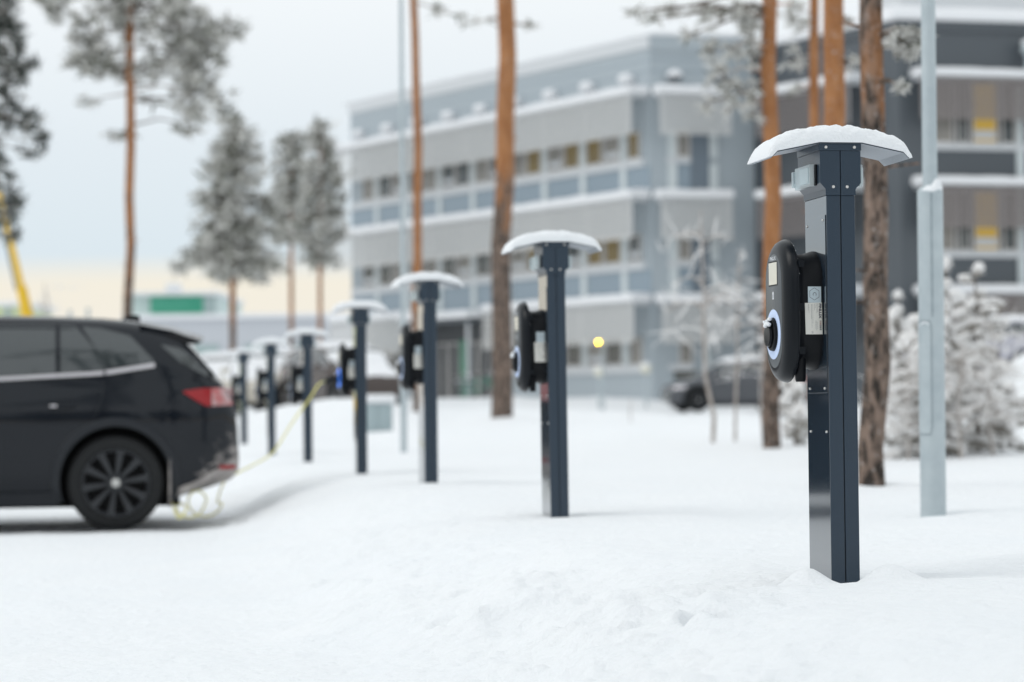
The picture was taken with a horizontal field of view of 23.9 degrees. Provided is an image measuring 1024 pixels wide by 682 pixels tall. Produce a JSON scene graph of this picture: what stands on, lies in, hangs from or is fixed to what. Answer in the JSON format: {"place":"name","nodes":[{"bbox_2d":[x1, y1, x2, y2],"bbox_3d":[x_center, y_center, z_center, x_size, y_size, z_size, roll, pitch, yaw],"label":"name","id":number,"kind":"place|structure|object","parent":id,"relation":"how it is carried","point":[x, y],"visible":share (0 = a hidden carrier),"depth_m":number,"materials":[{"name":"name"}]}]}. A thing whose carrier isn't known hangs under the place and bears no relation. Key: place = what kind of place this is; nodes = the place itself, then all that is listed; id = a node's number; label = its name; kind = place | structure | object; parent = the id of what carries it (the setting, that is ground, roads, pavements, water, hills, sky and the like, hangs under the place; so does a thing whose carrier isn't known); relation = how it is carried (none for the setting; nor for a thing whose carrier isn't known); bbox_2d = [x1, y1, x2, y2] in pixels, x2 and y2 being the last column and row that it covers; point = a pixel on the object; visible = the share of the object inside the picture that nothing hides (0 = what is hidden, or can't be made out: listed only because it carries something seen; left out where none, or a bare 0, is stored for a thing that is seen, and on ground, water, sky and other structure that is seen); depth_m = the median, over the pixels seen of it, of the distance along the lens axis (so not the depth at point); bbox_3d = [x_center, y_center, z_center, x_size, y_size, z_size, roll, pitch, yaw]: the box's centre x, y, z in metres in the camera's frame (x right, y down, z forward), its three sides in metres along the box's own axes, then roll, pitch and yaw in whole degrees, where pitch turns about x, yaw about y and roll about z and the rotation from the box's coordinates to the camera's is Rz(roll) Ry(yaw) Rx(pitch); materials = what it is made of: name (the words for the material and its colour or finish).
{"place":"outdoors","nodes":[
{"label":"outdoors","id":0,"kind":"place"},
{"bbox_2d":[0,519,245,531],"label":"asphalt","id":1,"kind":"structure","parent":0,"point":[20,530],"depth_m":18.58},
{"bbox_2d":[0,0,858,319],"label":"sky","id":2,"kind":"structure","parent":0,"point":[297,60],"materials":[{"name":"white"}]},
{"bbox_2d":[0,354,1023,681],"bbox_3d":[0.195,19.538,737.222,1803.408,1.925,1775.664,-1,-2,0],"label":"snow ground","id":3,"kind":"structure","parent":0,"point":[674,546],"depth_m":10.50,"materials":[{"name":"snow"}]},
{"bbox_2d":[0,191,32,315],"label":"boom lift","id":4,"kind":"object","parent":3,"relation":"on","point":[24,300],"visible":0.09,"depth_m":60.03,"materials":[{"name":"yellow paint"}]},
{"bbox_2d":[0,0,51,245],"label":"pine tree","id":5,"kind":"object","parent":3,"relation":"on","point":[9,25],"visible":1,"depth_m":52.04,"materials":[{"name":"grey plant"}]},
{"bbox_2d":[0,301,53,315],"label":"shed","id":6,"kind":"structure","parent":3,"relation":"on","point":[9,308],"depth_m":170.12,"materials":[{"name":"white"}]},
{"bbox_2d":[31,282,84,315],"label":"sapling","id":7,"kind":"object","parent":3,"relation":"on","point":[47,310],"visible":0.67,"depth_m":75.10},
{"bbox_2d":[0,315,238,530],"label":"parked car","id":8,"kind":"object","parent":3,"relation":"on","point":[128,421],"visible":1,"depth_m":18.64,"materials":[{"name":"black paint"}]},
{"bbox_2d":[30,0,251,317],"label":"pine tree","id":9,"kind":"object","parent":3,"relation":"on","point":[175,15],"visible":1,"depth_m":61.97,"materials":[{"name":"grey plant"}]},
{"bbox_2d":[132,283,243,314],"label":"retail building","id":10,"kind":"structure","parent":3,"relation":"on","point":[173,298],"depth_m":177.85,"materials":[{"name":"light grey metal cladding"},{"name":"green painted sign panel"},{"name":"glass"}]},
{"bbox_2d":[201,351,249,413],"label":"parked car","id":11,"kind":"object","parent":3,"relation":"on","point":[217,362],"visible":0.03,"depth_m":68.06,"materials":[{"name":"white paint"}]},
{"bbox_2d":[166,106,296,350],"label":"spruce tree","id":12,"kind":"object","parent":3,"relation":"on","point":[224,249],"visible":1,"depth_m":83.69,"materials":[{"name":"grey plant"}]},
{"bbox_2d":[122,312,351,354],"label":"warehouse","id":13,"kind":"structure","parent":3,"relation":"on","point":[212,330],"depth_m":150.07,"materials":[{"name":"white"}]},
{"bbox_2d":[193,344,218,354],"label":"window","id":14,"kind":"structure","parent":13,"relation":"in","point":[201,349],"depth_m":149.94,"materials":[{"name":"grey"}]},
{"bbox_2d":[227,348,259,443],"bbox_3d":[-4.036,1.140,36.325,0.486,2.059,0.314,0,-2,-10],"label":"charging post","id":15,"kind":"object","parent":3,"relation":"on","point":[239,387],"visible":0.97,"depth_m":36.20,"materials":[{"name":"metal"}]},
{"bbox_2d":[219,347,297,410],"bbox_3d":[-6.465,1.035,64.720,2.280,1.779,4.595,-1,-2,15],"label":"parked car","id":16,"kind":"object","parent":3,"relation":"on","point":[255,362],"visible":0.25,"depth_m":63.35,"materials":[{"name":"white paint"}]},
{"bbox_2d":[251,337,289,454],"bbox_3d":[-3.101,0.991,31.107,0.485,2.073,0.314,0,-2,-9],"label":"charging post","id":17,"kind":"object","parent":3,"relation":"on","point":[264,388],"visible":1,"depth_m":30.98,"materials":[{"name":"metal"}]},
{"bbox_2d":[251,125,316,346],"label":"pine tree","id":18,"kind":"object","parent":3,"relation":"on","point":[285,194],"visible":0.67,"depth_m":99.98,"materials":[{"name":"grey plant"}]},
{"bbox_2d":[284,328,329,461],"bbox_3d":[-2.218,0.890,26.178,0.486,2.059,0.314,0,-2,-8],"label":"charging post","id":19,"kind":"object","parent":3,"relation":"on","point":[299,388],"visible":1,"depth_m":26.05,"materials":[{"name":"metal"}]},
{"bbox_2d":[280,113,353,341],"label":"pine tree","id":20,"kind":"object","parent":3,"relation":"on","point":[322,146],"visible":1,"depth_m":95.99,"materials":[{"name":"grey plant"}]},
{"bbox_2d":[281,341,399,404],"bbox_3d":[-4.229,0.882,60.831,2.280,1.779,4.595,0,-2,-28],"label":"parked car","id":21,"kind":"object","parent":3,"relation":"on","point":[383,377],"visible":0.46,"depth_m":59.83,"materials":[{"name":"white paint"}]},
{"bbox_2d":[331,300,387,473],"bbox_3d":[-1.332,0.672,21.191,0.486,2.067,0.314,0,-2,-9],"label":"charging post","id":22,"kind":"object","parent":3,"relation":"on","point":[351,374],"visible":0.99,"depth_m":21.07,"materials":[{"name":"metal"}]},
{"bbox_2d":[167,375,336,518],"bbox_3d":[-2.230,0.843,19.952,0.531,1.147,2.893,-1,-2,23],"label":"charging cable","id":23,"kind":"object","parent":22,"relation":"attached to","point":[330,379],"visible":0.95,"depth_m":19.38,"materials":[{"name":"yellow plastic"}]},
{"bbox_2d":[367,394,395,431],"bbox_3d":[-2.182,1.339,39.979,0.520,0.914,0.520,-1,-2,0],"label":"utility cabinet","id":24,"kind":"object","parent":3,"relation":"on","point":[379,412],"visible":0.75,"depth_m":39.77,"materials":[{"name":"grey"}]},
{"bbox_2d":[399,0,406,452],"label":"lamp post","id":25,"kind":"object","parent":3,"relation":"on","point":[403,420],"visible":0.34,"depth_m":31.03,"materials":[{"name":"metal"}]},
{"bbox_2d":[390,272,462,482],"bbox_3d":[-0.597,0.543,17.032,0.485,2.059,0.314,0,-2,-12],"label":"charging post","id":26,"kind":"object","parent":3,"relation":"on","point":[416,362],"visible":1,"depth_m":16.91,"materials":[{"name":"metal"}]},
{"bbox_2d":[409,0,469,411],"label":"pine tree","id":27,"kind":"object","parent":3,"relation":"on","point":[417,223],"visible":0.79,"depth_m":50.08,"materials":[{"name":"brown plant"}]},
{"bbox_2d":[453,374,476,397],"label":"bicycle","id":28,"kind":"object","parent":3,"relation":"on","point":[461,381],"visible":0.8,"depth_m":91.80,"materials":[{"name":"grey metal"}]},
{"bbox_2d":[458,373,491,397],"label":"bicycle","id":29,"kind":"object","parent":3,"relation":"on","point":[467,390],"visible":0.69,"depth_m":90.90,"materials":[{"name":"grey metal"}]},
{"bbox_2d":[457,0,541,417],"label":"pine tree","id":30,"kind":"object","parent":3,"relation":"on","point":[502,395],"visible":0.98,"depth_m":44.95,"materials":[{"name":"brown plant"}]},
{"bbox_2d":[328,32,756,399],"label":"office building","id":31,"kind":"structure","parent":3,"relation":"on","point":[621,146],"depth_m":91.54,"materials":[{"name":"grey"}]},
{"bbox_2d":[362,178,374,201],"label":"window","id":32,"kind":"structure","parent":31,"relation":"in","point":[368,185],"depth_m":106.24,"materials":[{"name":"grey"}]},
{"bbox_2d":[363,264,374,287],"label":"window","id":33,"kind":"structure","parent":31,"relation":"in","point":[368,272],"depth_m":106.11,"materials":[{"name":"grey"}]},
{"bbox_2d":[379,175,391,198],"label":"window","id":34,"kind":"structure","parent":31,"relation":"in","point":[385,182],"depth_m":104.95,"materials":[{"name":"grey"}]},
{"bbox_2d":[379,262,392,285],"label":"window","id":35,"kind":"structure","parent":31,"relation":"in","point":[386,271],"depth_m":104.85,"materials":[{"name":"grey"}]},
{"bbox_2d":[392,173,404,196],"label":"window","id":36,"kind":"structure","parent":31,"relation":"in","point":[395,178],"depth_m":104.16,"materials":[{"name":"grey"}]},
{"bbox_2d":[393,260,405,281],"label":"window","id":37,"kind":"structure","parent":31,"relation":"in","point":[396,267],"depth_m":104.11,"materials":[{"name":"grey"}]},
{"bbox_2d":[409,170,422,193],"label":"window","id":38,"kind":"structure","parent":31,"relation":"in","point":[411,174],"depth_m":103.00,"materials":[{"name":"grey"}]},
{"bbox_2d":[423,167,436,191],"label":"window","id":39,"kind":"structure","parent":31,"relation":"in","point":[429,175],"depth_m":101.75,"materials":[{"name":"grey"}]},
{"bbox_2d":[424,257,437,271],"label":"window","id":40,"kind":"structure","parent":31,"relation":"in","point":[429,265],"depth_m":101.63,"materials":[{"name":"grey"}]},
{"bbox_2d":[437,343,447,397],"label":"window","id":41,"kind":"structure","parent":31,"relation":"in","point":[442,343],"depth_m":100.69,"materials":[{"name":"grey"}]},
{"bbox_2d":[441,164,455,188],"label":"window","id":42,"kind":"structure","parent":31,"relation":"in","point":[448,172],"depth_m":100.49,"materials":[{"name":"grey"}]},
{"bbox_2d":[442,255,456,276],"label":"window","id":43,"kind":"structure","parent":31,"relation":"in","point":[449,265],"depth_m":100.34,"materials":[{"name":"grey"}]},
{"bbox_2d":[449,343,459,397],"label":"window","id":44,"kind":"structure","parent":31,"relation":"in","point":[449,343],"depth_m":100.07,"materials":[{"name":"grey"}]},
{"bbox_2d":[456,162,469,186],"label":"window","id":45,"kind":"structure","parent":31,"relation":"in","point":[462,169],"depth_m":99.51,"materials":[{"name":"grey"}]},
{"bbox_2d":[460,340,466,397],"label":"door","id":46,"kind":"structure","parent":31,"relation":"in","point":[463,369],"depth_m":99.25,"materials":[{"name":"green"}]},
{"bbox_2d":[457,253,471,278],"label":"window","id":47,"kind":"structure","parent":31,"relation":"in","point":[463,263],"depth_m":99.39,"materials":[{"name":"grey"}]},
{"bbox_2d":[470,342,478,397],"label":"window","id":48,"kind":"structure","parent":31,"relation":"in","point":[470,342],"depth_m":98.40,"materials":[{"name":"grey"}]},
{"bbox_2d":[475,158,489,183],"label":"window","id":49,"kind":"structure","parent":31,"relation":"in","point":[482,167],"depth_m":98.26,"materials":[{"name":"grey"}]},
{"bbox_2d":[476,251,490,276],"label":"window","id":50,"kind":"structure","parent":31,"relation":"in","point":[483,261],"depth_m":98.14,"materials":[{"name":"grey"}]},
{"bbox_2d":[478,341,489,397],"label":"window","id":51,"kind":"structure","parent":31,"relation":"in","point":[480,341],"depth_m":97.71,"materials":[{"name":"grey"}]},
{"bbox_2d":[490,157,495,180],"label":"window","id":52,"kind":"structure","parent":31,"relation":"in","point":[492,160],"depth_m":97.54,"materials":[{"name":"grey"}]},
{"bbox_2d":[511,247,526,273],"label":"window","id":53,"kind":"structure","parent":31,"relation":"in","point":[518,258],"depth_m":95.89,"materials":[{"name":"grey"}]},
{"bbox_2d":[514,152,525,177],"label":"window","id":54,"kind":"structure","parent":31,"relation":"in","point":[519,158],"depth_m":95.87,"materials":[{"name":"grey"}]},
{"bbox_2d":[527,246,534,271],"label":"window","id":55,"kind":"structure","parent":31,"relation":"in","point":[530,252],"depth_m":95.26,"materials":[{"name":"grey"}]},
{"bbox_2d":[526,149,541,175],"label":"window","id":56,"kind":"structure","parent":31,"relation":"in","point":[533,159],"depth_m":95.00,"materials":[{"name":"grey"}]},
{"bbox_2d":[547,146,562,172],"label":"window","id":57,"kind":"structure","parent":31,"relation":"in","point":[554,154],"depth_m":93.75,"materials":[{"name":"grey"}]},
{"bbox_2d":[564,143,579,169],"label":"window","id":58,"kind":"structure","parent":31,"relation":"in","point":[571,151],"depth_m":92.76,"materials":[{"name":"grey"}]},
{"bbox_2d":[566,340,581,366],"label":"window","id":59,"kind":"structure","parent":31,"relation":"in","point":[573,353],"depth_m":92.58,"materials":[{"name":"grey"}]},
{"bbox_2d":[569,247,580,267],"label":"window","id":60,"kind":"structure","parent":31,"relation":"in","point":[575,254],"depth_m":92.53,"materials":[{"name":"grey"}]},
{"bbox_2d":[585,139,602,166],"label":"window","id":61,"kind":"structure","parent":31,"relation":"in","point":[594,148],"depth_m":91.50,"materials":[{"name":"grey"}]},
{"bbox_2d":[587,238,603,265],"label":"window","id":62,"kind":"structure","parent":31,"relation":"in","point":[595,259],"depth_m":91.30,"materials":[{"name":"grey"}]},
{"bbox_2d":[588,339,604,366],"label":"window","id":63,"kind":"structure","parent":31,"relation":"in","point":[594,350],"depth_m":91.36,"materials":[{"name":"grey"}]},
{"bbox_2d":[603,136,619,163],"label":"window","id":64,"kind":"structure","parent":31,"relation":"in","point":[611,145],"depth_m":90.54,"materials":[{"name":"grey"}]},
{"bbox_2d":[604,236,620,264],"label":"window","id":65,"kind":"structure","parent":31,"relation":"in","point":[612,248],"depth_m":90.45,"materials":[{"name":"yellow"}]},
{"bbox_2d":[605,338,622,365],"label":"window","id":66,"kind":"structure","parent":31,"relation":"in","point":[613,351],"depth_m":90.32,"materials":[{"name":"grey"}]},
{"bbox_2d":[627,131,640,159],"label":"window","id":67,"kind":"structure","parent":31,"relation":"in","point":[633,139],"depth_m":89.36,"materials":[{"name":"grey"}]},
{"bbox_2d":[628,234,641,262],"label":"window","id":68,"kind":"structure","parent":31,"relation":"in","point":[634,243],"depth_m":89.23,"materials":[{"name":"grey"}]},
{"bbox_2d":[629,337,642,364],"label":"window","id":69,"kind":"structure","parent":31,"relation":"in","point":[636,347],"depth_m":89.12,"materials":[{"name":"grey"}]},
{"bbox_2d":[676,131,689,156],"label":"window","id":70,"kind":"structure","parent":31,"relation":"in","point":[682,140],"depth_m":88.77,"materials":[{"name":"grey"}]},
{"bbox_2d":[678,233,691,260],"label":"window","id":71,"kind":"structure","parent":31,"relation":"in","point":[684,245],"depth_m":88.68,"materials":[{"name":"grey"}]},
{"bbox_2d":[679,337,692,363],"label":"window","id":72,"kind":"structure","parent":31,"relation":"in","point":[685,351],"depth_m":88.57,"materials":[{"name":"grey"}]},
{"bbox_2d":[674,370,697,379],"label":"cellar window","id":73,"kind":"structure","parent":31,"relation":"in","point":[678,375],"depth_m":88.51,"materials":[{"name":"grey glass"}]},
{"bbox_2d":[501,230,601,517],"bbox_3d":[0.213,0.459,12.503,0.486,2.058,0.314,-1,-1,-10],"label":"charging post","id":74,"kind":"object","parent":3,"relation":"on","point":[538,354],"visible":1,"depth_m":12.38,"materials":[{"name":"metal"}]},
{"bbox_2d":[594,365,604,408],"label":"globe lamp","id":75,"kind":"object","parent":3,"relation":"on","point":[598,371],"visible":0.87,"depth_m":83.93,"materials":[{"name":"metal"}]},
{"bbox_2d":[598,339,603,410],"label":"signal lamp","id":76,"kind":"object","parent":3,"relation":"on","point":[602,340],"visible":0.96,"depth_m":80.02,"materials":[{"name":"metal"}]},
{"bbox_2d":[640,362,651,408],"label":"globe lamp","id":77,"kind":"object","parent":3,"relation":"on","point":[645,368],"visible":0.98,"depth_m":83.92,"materials":[{"name":"glass"}]},
{"bbox_2d":[646,210,763,442],"bbox_3d":[2.422,-0.077,30.175,1.488,3.090,1.758,-1,-2,0],"label":"sapling","id":78,"kind":"object","parent":3,"relation":"on","point":[730,298],"visible":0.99,"depth_m":30.01,"materials":[{"name":"plant"}]},
{"bbox_2d":[620,0,792,448],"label":"pine tree","id":79,"kind":"object","parent":3,"relation":"on","point":[749,16],"visible":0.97,"depth_m":28.00,"materials":[{"name":"brown plant"}]},
{"bbox_2d":[660,356,807,411],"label":"parked car","id":80,"kind":"object","parent":3,"relation":"on","point":[688,394],"visible":0.54,"depth_m":76.80,"materials":[{"name":"black metal"}]},
{"bbox_2d":[716,247,764,441],"bbox_3d":[3.092,0.121,31.117,0.971,2.750,1.225,-1,-2,0],"label":"sapling","id":81,"kind":"object","parent":3,"relation":"on","point":[737,324],"visible":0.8,"depth_m":31.00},
{"bbox_2d":[710,306,804,430],"bbox_3d":[3.291,0.517,31.982,1.192,1.985,1.329,-1,-2,21],"label":"sapling","id":82,"kind":"object","parent":3,"relation":"on","point":[761,358],"visible":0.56,"depth_m":31.99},
{"bbox_2d":[760,376,807,444],"bbox_3d":[3.333,0.866,28.871,0.838,1.146,1.100,-1,-2,15],"label":"young spruce","id":83,"kind":"object","parent":3,"relation":"on","point":[793,410],"visible":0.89,"depth_m":28.90,"materials":[{"name":"white"}]},
{"bbox_2d":[776,0,818,210],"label":"pine tree","id":84,"kind":"object","parent":3,"relation":"on","point":[812,20],"visible":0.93,"depth_m":33.07,"materials":[{"name":"orange plant"}]},
{"bbox_2d":[747,124,912,582],"bbox_3d":[1.038,0.330,7.885,0.485,2.058,0.314,0,-2,-10],"label":"charging post","id":85,"kind":"object","parent":3,"relation":"on","point":[809,323],"visible":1,"depth_m":7.77,"materials":[{"name":"black metal"}]},
{"bbox_2d":[823,0,859,125],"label":"pine tree","id":86,"kind":"object","parent":3,"relation":"on","point":[834,62],"visible":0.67,"depth_m":22.00,"materials":[{"name":"orange plant"}]},
{"bbox_2d":[749,0,1023,403],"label":"office block","id":87,"kind":"structure","parent":3,"relation":"on","point":[980,98],"depth_m":83.24,"materials":[{"name":"white"}]},
{"bbox_2d":[936,84,953,142],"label":"window","id":88,"kind":"structure","parent":87,"relation":"in","point":[945,126],"depth_m":83.07,"materials":[{"name":"grey"}]},
{"bbox_2d":[943,190,955,250],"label":"window","id":89,"kind":"structure","parent":87,"relation":"in","point":[949,243],"depth_m":82.99,"materials":[{"name":"grey"}]},
{"bbox_2d":[956,82,968,143],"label":"window","id":90,"kind":"structure","parent":87,"relation":"in","point":[962,125],"depth_m":83.21,"materials":[{"name":"grey"}]},
{"bbox_2d":[957,190,970,250],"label":"window","id":91,"kind":"structure","parent":87,"relation":"in","point":[964,233],"depth_m":83.11,"materials":[{"name":"grey"}]},
{"bbox_2d":[971,82,997,143],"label":"window","id":92,"kind":"structure","parent":87,"relation":"in","point":[984,131],"depth_m":83.39,"materials":[{"name":"yellow"}]},
{"bbox_2d":[972,190,999,250],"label":"window","id":93,"kind":"structure","parent":87,"relation":"in","point":[984,238],"depth_m":83.29,"materials":[{"name":"yellow"}]},
{"bbox_2d":[1000,83,1015,143],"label":"window","id":94,"kind":"structure","parent":87,"relation":"in","point":[1007,127],"depth_m":83.60,"materials":[{"name":"grey"}]},
{"bbox_2d":[1002,200,1017,250],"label":"window","id":95,"kind":"structure","parent":87,"relation":"in","point":[1009,236],"depth_m":83.51,"materials":[{"name":"grey"}]},
{"bbox_2d":[839,0,937,485],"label":"pine tree","id":96,"kind":"object","parent":3,"relation":"on","point":[874,301],"visible":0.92,"depth_m":15.35,"materials":[{"name":"brown plant"}]},
{"bbox_2d":[884,289,917,445],"bbox_3d":[4.295,0.389,26.586,0.763,1.916,0.699,0,-2,-13],"label":"young spruce","id":97,"kind":"object","parent":3,"relation":"on","point":[898,321],"visible":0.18,"depth_m":26.46,"materials":[{"name":"white"}]},
{"bbox_2d":[857,336,954,458],"bbox_3d":[3.890,0.641,23.957,1.139,1.474,1.218,-2,-2,38],"label":"frosted shrub","id":98,"kind":"object","parent":3,"relation":"on","point":[905,397],"visible":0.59,"depth_m":23.96,"materials":[{"name":"plant"}]},
{"bbox_2d":[883,313,972,459],"bbox_3d":[4.145,0.530,24.419,0.939,1.669,1.019,-1,-2,0],"label":"young spruce","id":99,"kind":"object","parent":3,"relation":"on","point":[908,339],"visible":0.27,"depth_m":24.31,"materials":[{"name":"white"}]},
{"bbox_2d":[917,0,945,516],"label":"lamp post","id":100,"kind":"object","parent":3,"relation":"on","point":[931,353],"visible":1,"depth_m":12.36,"materials":[{"name":"metal"}]},
{"bbox_2d":[889,254,1001,452],"bbox_3d":[4.474,0.226,24.958,1.159,2.264,1.339,-1,-2,0],"label":"young spruce","id":101,"kind":"object","parent":3,"relation":"on","point":[954,297],"visible":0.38,"depth_m":24.93,"materials":[{"name":"white"}]},
{"bbox_2d":[886,338,1023,458],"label":"frosted shrub","id":102,"kind":"object","parent":3,"relation":"on","point":[970,371],"visible":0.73,"depth_m":23.98,"materials":[{"name":"plant"}]},
{"bbox_2d":[901,315,1023,368],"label":"parked car","id":103,"kind":"object","parent":3,"relation":"on","point":[1016,322],"visible":0.09,"depth_m":61.35,"materials":[{"name":"white"}]},
{"bbox_2d":[947,262,1023,451],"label":"young spruce","id":104,"kind":"object","parent":3,"relation":"on","point":[987,308],"visible":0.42,"depth_m":25.51,"materials":[{"name":"white"}]},
{"bbox_2d":[948,308,1023,454],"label":"frosted shrub","id":105,"kind":"object","parent":3,"relation":"on","point":[996,377],"visible":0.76,"depth_m":24.49,"materials":[{"name":"plant"}]},
{"bbox_2d":[980,333,1023,450],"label":"young spruce","id":106,"kind":"object","parent":3,"relation":"on","point":[1013,441],"visible":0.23,"depth_m":26.34,"materials":[{"name":"white"}]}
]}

